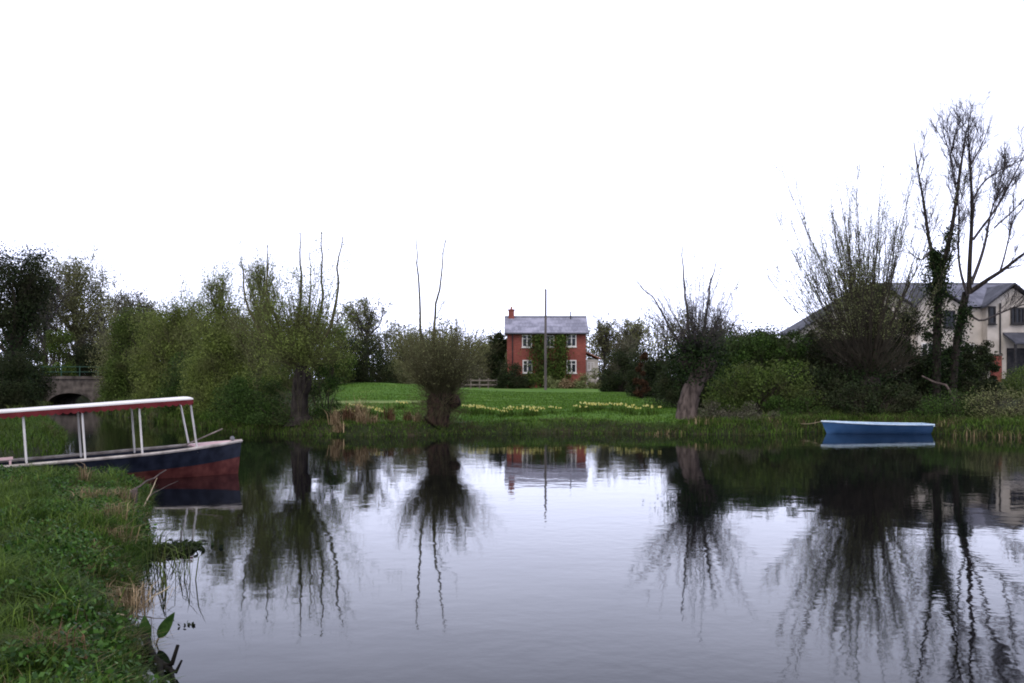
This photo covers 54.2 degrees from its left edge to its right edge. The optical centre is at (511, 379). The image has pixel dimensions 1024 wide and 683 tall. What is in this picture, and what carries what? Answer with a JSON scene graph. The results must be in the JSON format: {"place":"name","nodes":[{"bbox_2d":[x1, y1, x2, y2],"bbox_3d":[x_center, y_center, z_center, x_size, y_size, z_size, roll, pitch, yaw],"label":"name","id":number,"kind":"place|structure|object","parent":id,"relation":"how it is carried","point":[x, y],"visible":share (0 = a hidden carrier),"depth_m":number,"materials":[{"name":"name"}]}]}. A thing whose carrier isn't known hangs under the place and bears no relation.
{"place":"outdoors","nodes":[
{"label":"outdoors","id":0,"kind":"place"},
{"bbox_2d":[0,379,1023,678],"bbox_3d":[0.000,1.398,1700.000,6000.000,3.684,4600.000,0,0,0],"label":"ground","id":1,"kind":"structure","parent":0,"point":[642,427],"depth_m":36.64,"materials":[{"name":"plant"}]},
{"bbox_2d":[0,348,42,408],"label":"laurel","id":2,"kind":"object","parent":1,"relation":"on","point":[20,393],"visible":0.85,"depth_m":45.93,"materials":[{"name":"green plant"}]},
{"bbox_2d":[0,319,58,400],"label":"yew bush","id":3,"kind":"object","parent":1,"relation":"on","point":[41,383],"visible":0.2,"depth_m":66.13,"materials":[{"name":"green plant"}]},
{"bbox_2d":[0,235,64,400],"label":"ivied tree","id":4,"kind":"object","parent":1,"relation":"on","point":[24,295],"visible":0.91,"depth_m":51.64,"materials":[{"name":"green plant"}]},
{"bbox_2d":[20,259,77,363],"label":"alder","id":5,"kind":"object","parent":1,"relation":"on","point":[50,307],"visible":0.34,"depth_m":87.89,"materials":[{"name":"green plant"}]},
{"bbox_2d":[38,327,77,375],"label":"bramble","id":6,"kind":"object","parent":1,"relation":"on","point":[55,342],"visible":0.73,"depth_m":83.74,"materials":[{"name":"green plant"}]},
{"bbox_2d":[1,616,118,663],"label":"straw tuft","id":7,"kind":"object","parent":1,"relation":"on","point":[59,639],"visible":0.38,"depth_m":5.67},
{"bbox_2d":[5,241,137,364],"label":"sallow","id":8,"kind":"object","parent":1,"relation":"on","point":[81,303],"visible":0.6,"depth_m":93.33,"materials":[{"name":"green plant"}]},
{"bbox_2d":[42,366,104,403],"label":"stone bridge","id":9,"kind":"structure","parent":1,"relation":"on","point":[71,389],"depth_m":78.00,"materials":[{"name":"stone"}]},
{"bbox_2d":[0,462,160,682],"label":"bank grass","id":10,"kind":"structure","parent":1,"relation":"on","point":[101,523],"depth_m":8.39,"materials":[{"name":"plant"}]},
{"bbox_2d":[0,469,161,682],"bbox_3d":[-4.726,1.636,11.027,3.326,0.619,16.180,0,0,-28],"label":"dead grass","id":11,"kind":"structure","parent":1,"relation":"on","point":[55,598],"depth_m":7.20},
{"bbox_2d":[0,464,167,682],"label":"nettle cover","id":12,"kind":"object","parent":1,"relation":"on","point":[73,663],"visible":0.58,"depth_m":7.12,"materials":[{"name":"green plant"}]},
{"bbox_2d":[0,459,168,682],"bbox_3d":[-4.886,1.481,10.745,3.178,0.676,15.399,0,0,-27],"label":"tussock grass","id":13,"kind":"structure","parent":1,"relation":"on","point":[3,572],"depth_m":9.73,"materials":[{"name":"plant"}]},
{"bbox_2d":[63,342,107,375],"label":"yew bush","id":14,"kind":"object","parent":1,"relation":"on","point":[77,355],"visible":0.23,"depth_m":89.25,"materials":[{"name":"green plant"}]},
{"bbox_2d":[62,484,115,503],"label":"straw tuft","id":15,"kind":"object","parent":1,"relation":"on","point":[90,494],"visible":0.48,"depth_m":12.86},
{"bbox_2d":[67,290,120,374],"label":"alder","id":16,"kind":"object","parent":1,"relation":"on","point":[84,342],"visible":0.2,"depth_m":91.41,"materials":[{"name":"green plant"}]},
{"bbox_2d":[6,395,211,423],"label":"channel grass","id":17,"kind":"structure","parent":1,"relation":"on","point":[147,412],"depth_m":49.04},
{"bbox_2d":[84,500,138,522],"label":"straw tuft","id":18,"kind":"object","parent":1,"relation":"on","point":[106,505],"visible":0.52,"depth_m":11.49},
{"bbox_2d":[0,407,236,457],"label":"meadow grass","id":19,"kind":"structure","parent":1,"relation":"on","point":[7,424],"depth_m":28.53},
{"bbox_2d":[104,487,142,503],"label":"straw tuft","id":20,"kind":"object","parent":1,"relation":"on","point":[121,493],"visible":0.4,"depth_m":13.48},
{"bbox_2d":[87,280,162,352],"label":"alder","id":21,"kind":"object","parent":1,"relation":"on","point":[122,299],"visible":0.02,"depth_m":85.31,"materials":[{"name":"green plant"}]},
{"bbox_2d":[92,521,159,545],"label":"straw tuft","id":22,"kind":"object","parent":1,"relation":"on","point":[120,535],"visible":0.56,"depth_m":10.60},
{"bbox_2d":[94,306,160,399],"bbox_3d":[-24.114,-1.590,63.967,4.952,6.732,4.209,0,0,0],"label":"sallow bush","id":23,"kind":"object","parent":1,"relation":"on","point":[116,374],"visible":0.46,"depth_m":63.12,"materials":[{"name":"green plant"}]},
{"bbox_2d":[77,472,179,682],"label":"trailing straw","id":24,"kind":"object","parent":1,"relation":"on","point":[114,568],"visible":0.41,"depth_m":8.75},
{"bbox_2d":[82,483,178,682],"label":"overhanging grass","id":25,"kind":"structure","parent":1,"relation":"on","point":[138,576],"depth_m":8.50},
{"bbox_2d":[101,286,168,353],"bbox_3d":[-23.957,-2.514,65.799,4.087,7.478,5.025,0,0,33],"label":"alder","id":26,"kind":"object","parent":1,"relation":"on","point":[146,306],"visible":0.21,"depth_m":64.89,"materials":[{"name":"green plant"}]},
{"bbox_2d":[99,578,183,617],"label":"straw tuft","id":27,"kind":"object","parent":1,"relation":"on","point":[137,602],"visible":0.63,"depth_m":8.12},
{"bbox_2d":[84,293,205,385],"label":"tall hedge","id":28,"kind":"object","parent":1,"relation":"on","point":[102,348],"visible":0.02,"depth_m":74.34,"materials":[{"name":"green plant"}]},
{"bbox_2d":[131,612,174,643],"bbox_3d":[-2.637,1.891,7.353,0.326,0.382,0.088,0,0,-6],"label":"water dock","id":29,"kind":"object","parent":1,"relation":"on","point":[165,625],"visible":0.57,"depth_m":7.33,"materials":[{"name":"green plant"}]},
{"bbox_2d":[121,295,213,399],"bbox_3d":[-18.325,-1.457,53.895,5.376,6.106,4.692,0,0,0],"label":"sallow bush","id":30,"kind":"object","parent":1,"relation":"on","point":[150,381],"visible":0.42,"depth_m":53.15,"materials":[{"name":"green plant"}]},
{"bbox_2d":[134,274,213,382],"bbox_3d":[-17.813,-2.252,53.174,4.170,7.316,4.110,0,0,0],"label":"goat willow","id":31,"kind":"object","parent":1,"relation":"on","point":[174,337],"visible":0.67,"depth_m":52.91,"materials":[{"name":"green plant"}]},
{"bbox_2d":[153,349,214,411],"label":"sallow bush","id":32,"kind":"object","parent":1,"relation":"on","point":[172,388],"visible":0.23,"depth_m":45.61,"materials":[{"name":"green plant"}]},
{"bbox_2d":[180,253,250,375],"bbox_3d":[-13.028,-2.182,44.535,3.641,7.452,2.651,0,0,15],"label":"goat willow","id":33,"kind":"object","parent":1,"relation":"on","point":[213,298],"visible":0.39,"depth_m":44.36,"materials":[{"name":"green plant"}]},
{"bbox_2d":[176,300,289,413],"bbox_3d":[-12.354,-0.889,44.217,4.854,5.469,4.380,0,0,-23],"label":"sallow bush","id":34,"kind":"object","parent":1,"relation":"on","point":[203,394],"visible":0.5,"depth_m":43.12,"materials":[{"name":"green plant"}]},
{"bbox_2d":[206,370,291,421],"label":"sallow bush","id":35,"kind":"object","parent":1,"relation":"on","point":[236,390],"visible":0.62,"depth_m":38.47,"materials":[{"name":"green plant"}]},
{"bbox_2d":[217,244,293,400],"bbox_3d":[-10.644,-2.030,41.400,2.785,7.244,2.504,0,0,23],"label":"goat willow","id":36,"kind":"object","parent":1,"relation":"on","point":[243,345],"visible":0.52,"depth_m":41.08,"materials":[{"name":"green plant"}]},
{"bbox_2d":[200,312,334,391],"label":"tall hedge","id":37,"kind":"object","parent":1,"relation":"on","point":[288,378],"visible":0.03,"depth_m":70.32,"materials":[{"name":"green plant"}]},
{"bbox_2d":[241,391,313,424],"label":"bramble","id":38,"kind":"object","parent":1,"relation":"on","point":[262,418],"visible":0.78,"depth_m":36.80,"materials":[{"name":"green plant"}]},
{"bbox_2d":[189,207,407,426],"bbox_3d":[-7.741,-2.215,36.404,7.550,7.835,5.916,0,0,0],"label":"crack willow","id":39,"kind":"object","parent":1,"relation":"on","point":[299,344],"visible":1,"depth_m":36.23,"materials":[{"name":"green plant"}]},
{"bbox_2d":[308,355,347,421],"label":"bramble","id":40,"kind":"object","parent":1,"relation":"on","point":[333,381],"visible":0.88,"depth_m":36.83,"materials":[{"name":"green plant"}]},
{"bbox_2d":[323,407,343,424],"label":"dry tuft","id":41,"kind":"object","parent":1,"relation":"on","point":[334,418],"visible":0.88,"depth_m":35.31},
{"bbox_2d":[312,318,357,384],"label":"hawthorn bush","id":42,"kind":"object","parent":1,"relation":"on","point":[342,366],"visible":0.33,"depth_m":73.79,"materials":[{"name":"green plant"}]},
{"bbox_2d":[337,399,358,420],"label":"dry tuft","id":43,"kind":"object","parent":1,"relation":"on","point":[346,414],"visible":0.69,"depth_m":35.97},
{"bbox_2d":[345,393,377,420],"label":"dry tuft","id":44,"kind":"object","parent":1,"relation":"on","point":[357,408],"visible":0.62,"depth_m":35.79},
{"bbox_2d":[334,330,401,382],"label":"holly","id":45,"kind":"object","parent":1,"relation":"on","point":[364,373],"visible":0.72,"depth_m":77.25,"materials":[{"name":"green plant"}]},
{"bbox_2d":[332,289,403,362],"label":"hawthorn","id":46,"kind":"object","parent":1,"relation":"on","point":[366,313],"visible":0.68,"depth_m":82.20,"materials":[{"name":"green plant"}]},
{"bbox_2d":[380,401,397,420],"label":"dry tuft","id":47,"kind":"object","parent":1,"relation":"on","point":[391,415],"visible":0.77,"depth_m":36.52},
{"bbox_2d":[372,359,414,383],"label":"hawthorn bush","id":48,"kind":"object","parent":1,"relation":"on","point":[396,365],"visible":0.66,"depth_m":78.53,"materials":[{"name":"green plant"}]},
{"bbox_2d":[0,278,788,384],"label":"woodland","id":49,"kind":"object","parent":1,"relation":"on","point":[655,334],"visible":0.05,"depth_m":122.35,"materials":[{"name":"green plant"}]},
{"bbox_2d":[371,323,444,383],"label":"tree","id":50,"kind":"object","parent":1,"relation":"on","point":[411,336],"visible":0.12,"depth_m":83.20,"materials":[{"name":"green plant"}]},
{"bbox_2d":[379,234,507,428],"bbox_3d":[-2.453,-1.726,35.937,4.632,7.518,4.510,0,0,0],"label":"pollard willow","id":51,"kind":"object","parent":1,"relation":"on","point":[442,378],"visible":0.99,"depth_m":35.64,"materials":[{"name":"green plant"}]},
{"bbox_2d":[390,316,506,386],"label":"tree","id":52,"kind":"object","parent":1,"relation":"on","point":[486,348],"visible":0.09,"depth_m":101.61,"materials":[{"name":"green plant"}]},
{"bbox_2d":[459,359,495,387],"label":"tall hedge","id":53,"kind":"object","parent":1,"relation":"on","point":[481,378],"visible":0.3,"depth_m":96.04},
{"bbox_2d":[484,330,506,379],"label":"cypress","id":54,"kind":"object","parent":1,"relation":"on","point":[499,355],"visible":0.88,"depth_m":96.91,"materials":[{"name":"green plant"}]},
{"bbox_2d":[493,359,533,388],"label":"laurel","id":55,"kind":"object","parent":1,"relation":"on","point":[506,379],"visible":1,"depth_m":90.45,"materials":[{"name":"green plant"}]},
{"bbox_2d":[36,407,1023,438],"bbox_3d":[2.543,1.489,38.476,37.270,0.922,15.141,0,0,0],"label":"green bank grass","id":56,"kind":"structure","parent":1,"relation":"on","point":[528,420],"depth_m":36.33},
{"bbox_2d":[37,405,1023,440],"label":"bank grass","id":57,"kind":"structure","parent":1,"relation":"on","point":[894,416],"depth_m":36.40,"materials":[{"name":"plant"}]},
{"bbox_2d":[525,371,539,388],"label":"garden shrub","id":58,"kind":"object","parent":1,"relation":"on","point":[534,379],"visible":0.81,"depth_m":91.30,"materials":[{"name":"green plant"}]},
{"bbox_2d":[544,289,546,389],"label":"utility pole","id":59,"kind":"object","parent":1,"relation":"on","point":[545,354],"visible":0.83,"depth_m":83.93,"materials":[{"name":"brown wood"}]},
{"bbox_2d":[542,376,561,388],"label":"garden shrub","id":60,"kind":"object","parent":1,"relation":"on","point":[554,385],"visible":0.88,"depth_m":91.50,"materials":[{"name":"green plant"}]},
{"bbox_2d":[504,307,600,387],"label":"brick cottage","id":61,"kind":"structure","parent":1,"relation":"on","point":[516,328],"depth_m":95.00,"materials":[{"name":"red brick"}]},
{"bbox_2d":[518,334,579,387],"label":"climbing ivy","id":62,"kind":"object","parent":61,"relation":"attached to","point":[556,373],"visible":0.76,"depth_m":94.69,"materials":[{"name":"green plant"}]},
{"bbox_2d":[558,376,576,388],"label":"garden shrub","id":63,"kind":"object","parent":1,"relation":"on","point":[568,385],"visible":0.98,"depth_m":90.72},
{"bbox_2d":[574,373,591,388],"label":"garden shrub","id":64,"kind":"object","parent":1,"relation":"on","point":[581,383],"visible":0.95,"depth_m":90.79,"materials":[{"name":"green plant"}]},
{"bbox_2d":[587,368,601,388],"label":"garden shrub","id":65,"kind":"object","parent":1,"relation":"on","point":[592,385],"visible":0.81,"depth_m":89.73,"materials":[{"name":"green plant"}]},
{"bbox_2d":[587,312,618,369],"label":"poplar","id":66,"kind":"object","parent":1,"relation":"on","point":[603,341],"visible":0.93,"depth_m":107.60,"materials":[{"name":"green plant"}]},
{"bbox_2d":[597,348,637,391],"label":"laurel","id":67,"kind":"object","parent":1,"relation":"on","point":[618,383],"visible":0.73,"depth_m":77.75,"materials":[{"name":"green plant"}]},
{"bbox_2d":[599,315,650,365],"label":"poplar","id":68,"kind":"object","parent":1,"relation":"on","point":[633,328],"visible":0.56,"depth_m":106.01,"materials":[{"name":"green plant"}]},
{"bbox_2d":[598,333,658,385],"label":"tree","id":69,"kind":"object","parent":1,"relation":"on","point":[627,350],"visible":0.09,"depth_m":99.64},
{"bbox_2d":[632,352,650,398],"bbox_3d":[7.794,-0.265,59.967,1.185,2.896,0.896,0,0,0],"label":"photinia","id":70,"kind":"object","parent":1,"relation":"on","point":[644,384],"visible":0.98,"depth_m":59.88,"materials":[{"name":"red plant"}]},
{"bbox_2d":[623,342,672,397],"bbox_3d":[9.124,-0.597,63.947,3.720,3.674,3.676,0,0,25],"label":"laurel","id":71,"kind":"object","parent":1,"relation":"on","point":[649,367],"visible":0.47,"depth_m":63.61,"materials":[{"name":"green plant"}]},
{"bbox_2d":[644,350,714,408],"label":"holly","id":72,"kind":"object","parent":1,"relation":"on","point":[672,393],"visible":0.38,"depth_m":45.73,"materials":[{"name":"green plant"}]},
{"bbox_2d":[612,219,770,419],"bbox_3d":[6.706,-2.283,38.090,5.753,7.742,4.949,0,0,24],"label":"pollard willow","id":73,"kind":"object","parent":1,"relation":"on","point":[697,362],"visible":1,"depth_m":37.70,"materials":[{"name":"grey plant"}]},
{"bbox_2d":[697,400,723,417],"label":"bramble","id":74,"kind":"object","parent":1,"relation":"on","point":[709,407],"visible":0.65,"depth_m":37.48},
{"bbox_2d":[706,300,746,340],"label":"hawthorn","id":75,"kind":"object","parent":1,"relation":"on","point":[725,321],"visible":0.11,"depth_m":62.34,"materials":[{"name":"green plant"}]},
{"bbox_2d":[680,321,792,398],"bbox_3d":[10.698,-0.697,48.142,5.810,4.506,4.903,0,0,0],"label":"field hedge","id":76,"kind":"object","parent":1,"relation":"on","point":[752,335],"visible":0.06,"depth_m":47.05,"materials":[{"name":"green plant"}]},
{"bbox_2d":[702,401,780,421],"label":"bramble","id":77,"kind":"object","parent":1,"relation":"on","point":[740,413],"visible":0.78,"depth_m":37.23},
{"bbox_2d":[699,358,828,411],"bbox_3d":[10.365,0.294,41.961,5.311,2.506,4.323,0,0,0],"label":"bramble","id":78,"kind":"object","parent":1,"relation":"on","point":[741,395],"visible":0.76,"depth_m":41.05,"materials":[{"name":"green plant"}]},
{"bbox_2d":[718,329,811,403],"bbox_3d":[11.458,-0.439,45.970,4.536,4.128,3.656,0,0,0],"label":"field hedge","id":79,"kind":"object","parent":1,"relation":"on","point":[753,350],"visible":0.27,"depth_m":45.08,"materials":[{"name":"green plant"}]},
{"bbox_2d":[730,325,848,367],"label":"field hedge","id":80,"kind":"object","parent":1,"relation":"on","point":[797,338],"visible":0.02,"depth_m":49.80,"materials":[{"name":"green plant"}]},
{"bbox_2d":[761,391,835,416],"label":"bramble","id":81,"kind":"object","parent":1,"relation":"on","point":[798,402],"visible":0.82,"depth_m":39.66,"materials":[{"name":"green plant"}]},
{"bbox_2d":[763,361,869,408],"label":"bramble","id":82,"kind":"object","parent":1,"relation":"on","point":[825,378],"visible":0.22,"depth_m":42.35,"materials":[{"name":"green plant"}]},
{"bbox_2d":[796,315,896,399],"bbox_3d":[15.437,-0.866,47.097,5.237,5.347,4.165,0,0,0],"label":"holly","id":83,"kind":"object","parent":1,"relation":"on","point":[812,360],"visible":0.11,"depth_m":46.41,"materials":[{"name":"green plant"}]},
{"bbox_2d":[756,147,971,405],"bbox_3d":[15.222,-4.011,42.931,9.255,12.456,9.479,0,0,0],"label":"crack willow","id":84,"kind":"object","parent":1,"relation":"on","point":[858,324],"visible":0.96,"depth_m":42.50,"materials":[{"name":"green plant"}]},
{"bbox_2d":[801,378,950,415],"bbox_3d":[14.483,0.696,40.560,5.783,1.606,4.678,0,0,0],"label":"bramble","id":85,"kind":"object","parent":1,"relation":"on","point":[842,401],"visible":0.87,"depth_m":39.61,"materials":[{"name":"green plant"}]},
{"bbox_2d":[858,283,898,364],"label":"cypress","id":86,"kind":"object","parent":1,"relation":"on","point":[889,306],"visible":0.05,"depth_m":53.55,"materials":[{"name":"green plant"}]},
{"bbox_2d":[777,282,1023,378],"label":"rendered house","id":87,"kind":"structure","parent":1,"relation":"on","point":[1004,332],"depth_m":70.20,"materials":[{"name":"pale render"},{"name":"slate"},{"name":"dark paint"}]},
{"bbox_2d":[943,310,955,328],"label":"window","id":88,"kind":"structure","parent":87,"relation":"in","point":[954,311],"depth_m":69.95,"materials":[{"name":"glass"}]},
{"bbox_2d":[988,306,996,324],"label":"window","id":89,"kind":"structure","parent":87,"relation":"in","point":[991,309],"depth_m":70.10,"materials":[{"name":"glass"}]},
{"bbox_2d":[1007,348,1023,378],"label":"door","id":90,"kind":"structure","parent":87,"relation":"in","point":[1010,351],"depth_m":70.12,"materials":[{"name":"paint"}]},
{"bbox_2d":[1010,307,1023,324],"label":"window","id":91,"kind":"structure","parent":87,"relation":"in","point":[1016,314],"depth_m":70.07,"materials":[{"name":"glass"}]},
{"bbox_2d":[874,304,932,403],"bbox_3d":[19.169,-1.138,49.060,3.931,5.224,3.479,0,0,0],"label":"laurel","id":92,"kind":"object","parent":1,"relation":"on","point":[918,329],"visible":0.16,"depth_m":48.48,"materials":[{"name":"green plant"}]},
{"bbox_2d":[888,343,997,407],"bbox_3d":[19.908,-0.104,46.603,5.300,3.585,3.868,0,0,0],"label":"laurel","id":93,"kind":"object","parent":1,"relation":"on","point":[920,383],"visible":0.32,"depth_m":45.76,"materials":[{"name":"green plant"}]},
{"bbox_2d":[906,386,998,419],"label":"bramble","id":94,"kind":"object","parent":1,"relation":"on","point":[946,407],"visible":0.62,"depth_m":37.65,"materials":[{"name":"green plant"}]},
{"bbox_2d":[894,91,1023,406],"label":"bare ash","id":95,"kind":"object","parent":1,"relation":"on","point":[963,311],"visible":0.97,"depth_m":44.91,"materials":[{"name":"brown plant"}]},
{"bbox_2d":[941,337,1005,404],"bbox_3d":[21.567,-0.294,46.970,3.221,3.430,2.567,0,0,0],"label":"photinia","id":96,"kind":"object","parent":1,"relation":"on","point":[981,351],"visible":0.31,"depth_m":46.32,"materials":[{"name":"green plant"}]},
{"bbox_2d":[958,379,1023,417],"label":"bramble","id":97,"kind":"object","parent":1,"relation":"on","point":[992,410],"visible":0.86,"depth_m":36.90,"materials":[{"name":"green plant"}]},
{"bbox_2d":[990,354,1002,381],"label":"gate pier","id":98,"kind":"structure","parent":1,"relation":"on","point":[997,374],"depth_m":61.75,"materials":[{"name":"brick"}]},
{"bbox_2d":[998,365,1023,398],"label":"elder bush","id":99,"kind":"object","parent":1,"relation":"on","point":[1012,381],"visible":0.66,"depth_m":51.55,"materials":[{"name":"green plant"}]},
{"bbox_2d":[0,0,1023,378],"label":"sky","id":100,"kind":"structure","parent":0,"point":[548,142],"materials":[{"name":"white"}]},
{"bbox_2d":[308,382,723,427],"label":"lawn grass","id":101,"kind":"structure","parent":0,"point":[561,397],"depth_m":52.46,"materials":[{"name":"plant"}]},
{"bbox_2d":[47,402,1023,682],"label":"river water","id":102,"kind":"structure","parent":0,"point":[673,558],"depth_m":10.87,"materials":[{"name":"grey liquid"}]},
{"bbox_2d":[0,397,242,479],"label":"canopied launch","id":103,"kind":"object","parent":102,"relation":"on","point":[191,459],"visible":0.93,"depth_m":19.56,"materials":[{"name":"blue paint"}]},
{"bbox_2d":[129,555,188,597],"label":"water iris","id":104,"kind":"object","parent":102,"relation":"on","point":[163,582],"visible":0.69,"depth_m":9.12,"materials":[{"name":"green plant"}]},
{"bbox_2d":[138,626,182,682],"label":"sunken branch","id":105,"kind":"object","parent":102,"relation":"in","point":[163,665],"visible":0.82,"depth_m":6.67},
{"bbox_2d":[137,521,187,567],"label":"water iris","id":106,"kind":"object","parent":102,"relation":"on","point":[154,558],"visible":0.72,"depth_m":10.53,"materials":[{"name":"green plant"}]},
{"bbox_2d":[135,524,195,559],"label":"water iris","id":107,"kind":"object","parent":102,"relation":"on","point":[148,541],"visible":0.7,"depth_m":10.89,"materials":[{"name":"green plant"}]},
{"bbox_2d":[130,540,211,584],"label":"water iris","id":108,"kind":"object","parent":102,"relation":"on","point":[179,570],"visible":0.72,"depth_m":9.75,"materials":[{"name":"green plant"}]},
{"bbox_2d":[144,538,223,558],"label":"floating weed","id":109,"kind":"object","parent":102,"relation":"on","point":[194,545],"visible":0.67,"depth_m":11.37,"materials":[{"name":"green plant"}]},
{"bbox_2d":[821,420,934,433],"bbox_3d":[13.153,1.764,36.267,3.857,0.559,1.472,1,0,2],"label":"rowing dinghy","id":110,"kind":"object","parent":102,"relation":"on","point":[843,427],"visible":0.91,"depth_m":35.83,"materials":[{"name":"blue wood"}]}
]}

